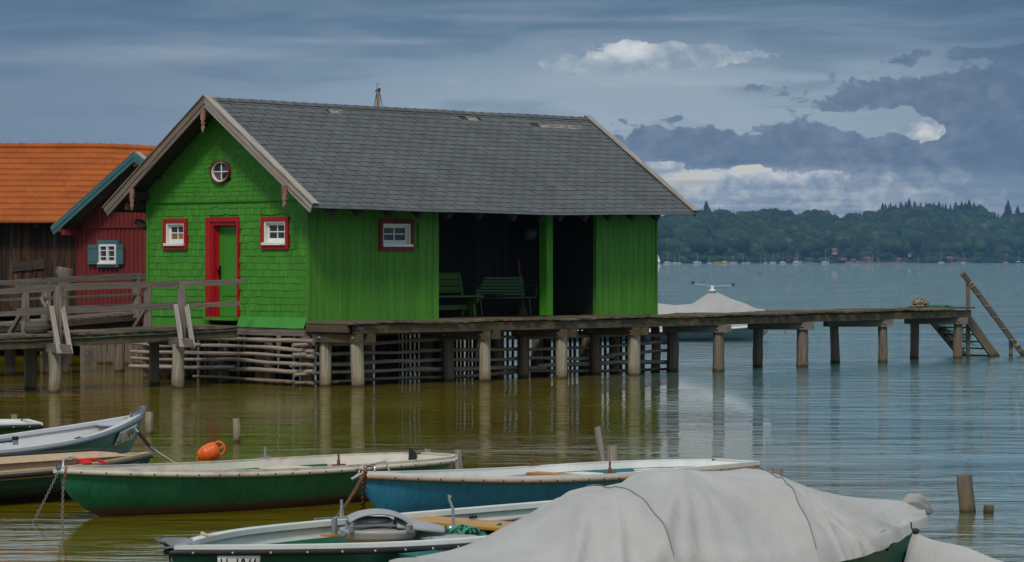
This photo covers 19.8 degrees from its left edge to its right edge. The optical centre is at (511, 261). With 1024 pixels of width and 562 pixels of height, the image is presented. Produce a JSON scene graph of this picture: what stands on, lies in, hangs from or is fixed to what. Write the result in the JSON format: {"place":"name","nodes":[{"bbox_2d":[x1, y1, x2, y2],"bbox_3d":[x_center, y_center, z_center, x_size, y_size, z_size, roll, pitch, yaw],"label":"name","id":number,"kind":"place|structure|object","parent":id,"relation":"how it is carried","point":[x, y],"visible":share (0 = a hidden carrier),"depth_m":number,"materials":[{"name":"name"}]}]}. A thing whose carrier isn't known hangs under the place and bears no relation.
{"place":"outdoors","nodes":[
{"label":"outdoors","id":0,"kind":"place"},
{"bbox_2d":[334,464,374,516],"bbox_3d":[-1.496,2.133,27.307,0.115,0.404,1.448,0,0,11],"label":"mooring chain","id":1,"kind":"object","parent":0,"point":[352,494],"visible":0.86,"depth_m":27.52,"materials":[{"name":"metal"}]},
{"bbox_2d":[351,469,363,480],"bbox_3d":[-1.468,2.028,27.900,0.124,0.120,0.036,0,0,0],"label":"padlock","id":2,"kind":"object","parent":1,"relation":"hanging from","point":[358,475],"visible":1,"depth_m":27.89,"materials":[{"name":"silver metal"}]},
{"bbox_2d":[0,263,1023,561],"bbox_3d":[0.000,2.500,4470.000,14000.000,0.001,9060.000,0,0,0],"label":"lake water","id":3,"kind":"structure","parent":0,"point":[930,423],"depth_m":48.52,"materials":[{"name":"liquid"}]},
{"bbox_2d":[0,419,42,434],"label":"rowing boat","id":4,"kind":"object","parent":3,"relation":"on","point":[8,426],"visible":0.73,"depth_m":38.04,"materials":[{"name":"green paint"}]},
{"bbox_2d":[32,470,60,522],"bbox_3d":[-4.482,2.304,28.121,0.387,0.608,0.028,0,0,-44],"label":"mooring chain","id":5,"kind":"object","parent":3,"relation":"in","point":[46,495],"visible":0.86,"depth_m":28.14,"materials":[{"name":"grey metal"}]},
{"bbox_2d":[55,266,73,365],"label":"stump post","id":6,"kind":"object","parent":3,"relation":"in","point":[63,272],"visible":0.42,"depth_m":69.87,"materials":[{"name":"wood"}]},
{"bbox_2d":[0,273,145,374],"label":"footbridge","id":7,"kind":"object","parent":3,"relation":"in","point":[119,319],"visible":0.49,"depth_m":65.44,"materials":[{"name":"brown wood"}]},
{"bbox_2d":[0,406,146,453],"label":"rowing boat","id":8,"kind":"object","parent":3,"relation":"on","point":[119,433],"visible":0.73,"depth_m":34.83,"materials":[{"name":"paint"}]},
{"bbox_2d":[134,427,175,462],"bbox_3d":[-4.157,2.180,34.447,0.082,0.381,1.872,0,0,-23],"label":"spring mooring line","id":9,"kind":"object","parent":8,"relation":"attached to","point":[144,439],"visible":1,"depth_m":34.87,"materials":[{"name":"fabric"}]},
{"bbox_2d":[0,448,152,503],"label":"rowing boat","id":10,"kind":"object","parent":3,"relation":"on","point":[27,477],"visible":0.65,"depth_m":31.14,"materials":[{"name":"brown wood"}]},
{"bbox_2d":[0,143,155,356],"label":"tiled barn","id":11,"kind":"structure","parent":3,"relation":"in","point":[44,187],"depth_m":77.75,"materials":[{"name":"orange ceramic"}]},
{"bbox_2d":[0,279,243,392],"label":"footbridge","id":12,"kind":"object","parent":3,"relation":"in","point":[56,342],"visible":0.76,"depth_m":57.51,"materials":[{"name":"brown wood"}]},
{"bbox_2d":[23,304,49,333],"bbox_3d":[-9.192,1.132,56.800,0.539,0.607,0.336,0,0,0],"label":"fender basket","id":13,"kind":"object","parent":12,"relation":"on","point":[35,327],"visible":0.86,"depth_m":56.69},
{"bbox_2d":[145,412,152,433],"bbox_3d":[-5.239,2.639,42.469,0.130,0.928,0.131,0,0,0],"label":"mooring post","id":14,"kind":"object","parent":3,"relation":"in","point":[148,422],"visible":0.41,"depth_m":42.42,"materials":[{"name":"grey wood"}]},
{"bbox_2d":[80,326,218,365],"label":"pile palisade","id":15,"kind":"object","parent":3,"relation":"in","point":[98,354],"visible":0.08,"depth_m":71.36,"materials":[{"name":"wood"}]},
{"bbox_2d":[50,151,147,325],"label":"red hut","id":16,"kind":"object","parent":15,"relation":"on","point":[113,243],"visible":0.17,"depth_m":71.03,"materials":[{"name":"paint"}]},
{"bbox_2d":[88,240,123,266],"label":"window","id":17,"kind":"structure","parent":16,"relation":"in","point":[107,253],"depth_m":71.03,"materials":[{"name":"teal paint"}]},
{"bbox_2d":[196,440,225,459],"bbox_3d":[-3.801,2.407,37.097,0.374,0.288,0.224,0,0,0],"label":"mooring buoy","id":18,"kind":"object","parent":3,"relation":"on","point":[207,451],"visible":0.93,"depth_m":37.02,"materials":[{"name":"orange plastic"}]},
{"bbox_2d":[233,418,240,442],"bbox_3d":[-3.805,2.636,40.520,0.124,0.937,0.118,0,0,0],"label":"mooring post","id":19,"kind":"object","parent":3,"relation":"in","point":[236,431],"visible":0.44,"depth_m":40.48,"materials":[{"name":"grey wood"}]},
{"bbox_2d":[53,447,457,516],"bbox_3d":[-2.588,2.255,30.199,1.511,0.730,5.237,0,0,44],"label":"rowing boat","id":20,"kind":"object","parent":3,"relation":"on","point":[263,482],"visible":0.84,"depth_m":29.30,"materials":[{"name":"green paint"}]},
{"bbox_2d":[61,462,79,487],"bbox_3d":[-4.244,2.046,28.143,0.202,0.244,0.079,0,0,-40],"label":"mooring chain","id":21,"kind":"object","parent":20,"relation":"attached to","point":[66,469],"visible":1,"depth_m":28.13,"materials":[{"name":"metal"}]},
{"bbox_2d":[61,488,64,523],"bbox_3d":[-4.282,2.354,27.985,0.029,0.406,0.164,0,0,-4],"label":"mooring chain","id":22,"kind":"object","parent":21,"relation":"hanging from","point":[62,506],"visible":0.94,"depth_m":27.98,"materials":[{"name":"grey metal"}]},
{"bbox_2d":[154,495,551,561],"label":"fishing boat","id":23,"kind":"object","parent":3,"relation":"on","point":[376,535],"visible":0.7,"depth_m":21.52,"materials":[{"name":"green paint"}]},
{"bbox_2d":[276,83,472,353],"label":"moored sailboat","id":24,"kind":"object","parent":3,"relation":"on","point":[378,97],"visible":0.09,"depth_m":79.46,"materials":[{"name":"wood"}]},
{"bbox_2d":[102,94,698,382],"bbox_3d":[-2.245,-0.148,64.458,6.605,6.541,11.900,0,0,43],"label":"boathouse","id":25,"kind":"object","parent":3,"relation":"in","point":[295,216],"visible":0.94,"depth_m":61.73,"materials":[{"name":"green paint"}]},
{"bbox_2d":[162,218,188,249],"bbox_3d":[-7.066,-0.566,61.782,0.775,0.656,0.178,0,0,43],"label":"window","id":26,"kind":"structure","parent":25,"relation":"in","point":[175,236],"depth_m":61.82,"materials":[{"name":"red paint"}]},
{"bbox_2d":[209,160,230,182],"bbox_3d":[-6.017,-1.850,60.710,0.611,0.470,0.100,0,0,43],"label":"round window","id":27,"kind":"structure","parent":25,"relation":"in","point":[219,173],"depth_m":60.71,"materials":[{"name":"red paint"}]},
{"bbox_2d":[202,217,239,320],"bbox_3d":[-5.959,0.154,60.758,1.063,2.132,0.330,0,0,43],"label":"door","id":28,"kind":"structure","parent":25,"relation":"in","point":[222,234],"depth_m":60.94,"materials":[{"name":"red paint"}]},
{"bbox_2d":[260,217,289,248],"bbox_3d":[-4.799,-0.571,59.641,0.830,0.658,0.178,0,0,43],"label":"window","id":29,"kind":"structure","parent":25,"relation":"in","point":[274,231],"depth_m":59.67,"materials":[{"name":"red paint"}]},
{"bbox_2d":[159,330,627,376],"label":"picket lattice","id":30,"kind":"object","parent":25,"relation":"attached to","point":[189,373],"visible":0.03,"depth_m":67.82,"materials":[{"name":"brown wood"}]},
{"bbox_2d":[378,219,413,250],"bbox_3d":[-2.402,-0.537,60.761,0.178,0.646,0.987,0,0,43],"label":"window","id":31,"kind":"structure","parent":25,"relation":"in","point":[393,235],"depth_m":60.77,"materials":[{"name":"red paint"}]},
{"bbox_2d":[129,327,666,385],"bbox_3d":[-2.293,2.300,64.519,5.808,1.616,11.754,0,0,43],"label":"log fence","id":32,"kind":"object","parent":25,"relation":"attached to","point":[306,353],"visible":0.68,"depth_m":60.86,"materials":[{"name":"brown wood"}]},
{"bbox_2d":[439,273,483,315],"bbox_3d":[-1.446,0.725,63.310,0.640,0.950,1.750,0,0,43],"label":"park bench","id":33,"kind":"object","parent":25,"relation":"on","point":[470,302],"visible":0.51,"depth_m":63.72,"materials":[{"name":"green paint"}]},
{"bbox_2d":[469,277,536,315],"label":"park bench","id":34,"kind":"object","parent":25,"relation":"on","point":[496,283],"visible":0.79,"depth_m":65.13,"materials":[{"name":"green paint"}]},
{"bbox_2d":[481,294,504,296],"bbox_3d":[-0.431,0.755,64.512,0.540,0.070,0.526,0,0,0],"label":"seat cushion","id":35,"kind":"object","parent":34,"relation":"attached to","point":[493,295],"visible":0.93,"depth_m":64.30,"materials":[{"name":"fabric"}]},
{"bbox_2d":[518,260,527,314],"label":"broom","id":36,"kind":"object","parent":25,"relation":"on","point":[523,311],"visible":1,"depth_m":65.63,"materials":[{"name":"brown wood"}]},
{"bbox_2d":[454,450,462,468],"bbox_3d":[-0.625,2.691,35.333,0.135,0.842,0.121,0,0,0],"label":"mooring post","id":37,"kind":"object","parent":3,"relation":"in","point":[459,464],"visible":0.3,"depth_m":35.28,"materials":[{"name":"grey wood"}]},
{"bbox_2d":[356,454,759,512],"bbox_3d":[0.508,2.275,30.280,1.476,0.690,5.791,0,0,44],"label":"rowing boat","id":38,"kind":"object","parent":3,"relation":"on","point":[409,491],"visible":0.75,"depth_m":29.03,"materials":[{"name":"blue paint"}]},
{"bbox_2d":[360,470,367,509],"bbox_3d":[-1.436,2.281,28.397,0.054,0.579,0.889,0,0,-5],"label":"mooring chain","id":39,"kind":"object","parent":38,"relation":"hanging from","point":[363,497],"visible":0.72,"depth_m":28.31,"materials":[{"name":"metal"}]},
{"bbox_2d":[594,426,605,461],"bbox_3d":[1.066,2.534,34.858,0.181,1.145,0.152,0,0,0],"label":"mooring post","id":40,"kind":"object","parent":3,"relation":"in","point":[600,445],"visible":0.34,"depth_m":34.81,"materials":[{"name":"grey wood"}]},
{"bbox_2d":[607,446,618,460],"bbox_3d":[1.184,2.643,34.657,0.160,0.928,0.172,0,0,0],"label":"mooring post","id":41,"kind":"object","parent":3,"relation":"in","point":[612,453],"visible":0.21,"depth_m":34.61,"materials":[{"name":"grey wood"}]},
{"bbox_2d":[306,306,975,386],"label":"wooden pier","id":42,"kind":"structure","parent":3,"relation":"in","point":[356,334],"depth_m":64.33,"materials":[{"name":"brown wood"}]},
{"bbox_2d":[908,298,929,306],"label":"net sack","id":43,"kind":"object","parent":42,"relation":"on","point":[916,302],"visible":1,"depth_m":75.24,"materials":[{"name":"beige fabric"}]},
{"bbox_2d":[924,305,952,306],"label":"fishing net","id":44,"kind":"object","parent":42,"relation":"on","point":[938,305],"visible":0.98,"depth_m":75.64,"materials":[{"name":"green fabric"}]},
{"bbox_2d":[389,466,932,561],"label":"covered boat","id":45,"kind":"object","parent":3,"relation":"on","point":[742,514],"visible":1,"depth_m":20.05,"materials":[{"name":"grey fabric"}]},
{"bbox_2d":[551,281,785,340],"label":"covered sailboat","id":46,"kind":"object","parent":3,"relation":"on","point":[713,301],"visible":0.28,"depth_m":92.70,"materials":[{"name":"white fabric"}]},
{"bbox_2d":[772,468,782,476],"bbox_3d":[3.012,2.720,33.106,0.153,0.768,0.134,0,0,0],"label":"mooring post","id":47,"kind":"object","parent":3,"relation":"in","point":[778,471],"visible":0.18,"depth_m":33.06,"materials":[{"name":"grey wood"}]},
{"bbox_2d":[879,259,901,262],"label":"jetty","id":48,"kind":"object","parent":3,"relation":"in","point":[891,261],"visible":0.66,"depth_m":3903.05,"materials":[{"name":"wood"}]},
{"bbox_2d":[904,522,1002,561],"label":"covered boat","id":49,"kind":"object","parent":3,"relation":"on","point":[920,548],"visible":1,"depth_m":20.38,"materials":[{"name":"grey fabric"}]},
{"bbox_2d":[956,474,975,512],"bbox_3d":[4.545,2.614,29.233,0.237,0.981,0.176,0,0,0],"label":"mooring post","id":50,"kind":"object","parent":3,"relation":"in","point":[966,498],"visible":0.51,"depth_m":29.17,"materials":[{"name":"brown wood"}]},
{"bbox_2d":[931,271,1023,356],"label":"pier stairs","id":51,"kind":"structure","parent":3,"relation":"in","point":[972,326],"depth_m":76.81,"materials":[{"name":"brown wood"}]},
{"bbox_2d":[938,324,976,347],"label":"fishing net","id":52,"kind":"object","parent":51,"relation":"on","point":[950,331],"visible":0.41,"depth_m":77.18,"materials":[{"name":"teal fabric"}]},
{"bbox_2d":[983,504,993,513],"bbox_3d":[4.727,2.760,29.094,0.138,0.692,0.128,0,0,0],"label":"mooring post","id":53,"kind":"object","parent":3,"relation":"in","point":[988,509],"visible":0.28,"depth_m":29.05,"materials":[{"name":"brown wood"}]},
{"bbox_2d":[0,0,1023,217],"label":"sky","id":54,"kind":"structure","parent":0,"point":[840,107],"materials":[{"name":"blue"}]},
{"bbox_2d":[801,262,970,262],"bbox_3d":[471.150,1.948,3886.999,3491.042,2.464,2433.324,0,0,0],"label":"shore","id":55,"kind":"structure","parent":0,"point":[879,262],"depth_m":3880.37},
{"bbox_2d":[804,258,812,261],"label":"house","id":56,"kind":"structure","parent":55,"relation":"on","point":[808,259],"depth_m":3723.21,"materials":[{"name":"grey wood"}]},
{"bbox_3d":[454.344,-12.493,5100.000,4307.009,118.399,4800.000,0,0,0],"label":"hills","id":57,"kind":"structure","parent":0,"visible":0},
{"bbox_2d":[54,203,1023,262],"bbox_3d":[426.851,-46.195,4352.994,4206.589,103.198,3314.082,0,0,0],"label":"broadleaf forest","id":58,"kind":"object","parent":57,"relation":"on","point":[975,237],"visible":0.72,"depth_m":4026.35,"materials":[{"name":"green plant"}]},
{"bbox_2d":[703,200,709,211],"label":"spruce tree","id":59,"kind":"object","parent":57,"relation":"on","point":[706,206],"visible":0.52,"depth_m":4324.04,"materials":[{"name":"green plant"}]},
{"bbox_2d":[831,248,837,253],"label":"house","id":60,"kind":"structure","parent":57,"relation":"on","point":[834,250],"depth_m":3829.82,"materials":[{"name":"white tile"}]},
{"bbox_2d":[666,203,1018,227],"bbox_3d":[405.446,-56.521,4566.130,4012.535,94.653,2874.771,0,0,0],"label":"conifer forest","id":61,"kind":"object","parent":57,"relation":"on","point":[719,217],"visible":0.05,"depth_m":4626.40,"materials":[{"name":"green plant"}]},
{"bbox_2d":[907,199,910,208],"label":"spruce tree","id":62,"kind":"object","parent":57,"relation":"on","point":[908,204],"visible":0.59,"depth_m":4866.76,"materials":[{"name":"green plant"}]},
{"bbox_2d":[967,200,972,210],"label":"spruce tree","id":63,"kind":"object","parent":57,"relation":"on","point":[969,203],"visible":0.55,"depth_m":5027.17,"materials":[{"name":"green plant"}]},
{"bbox_2d":[1002,200,1013,215],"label":"spruce tree","id":64,"kind":"object","parent":57,"relation":"on","point":[1008,208],"visible":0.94,"depth_m":5130.91,"materials":[{"name":"green plant"}]}
]}

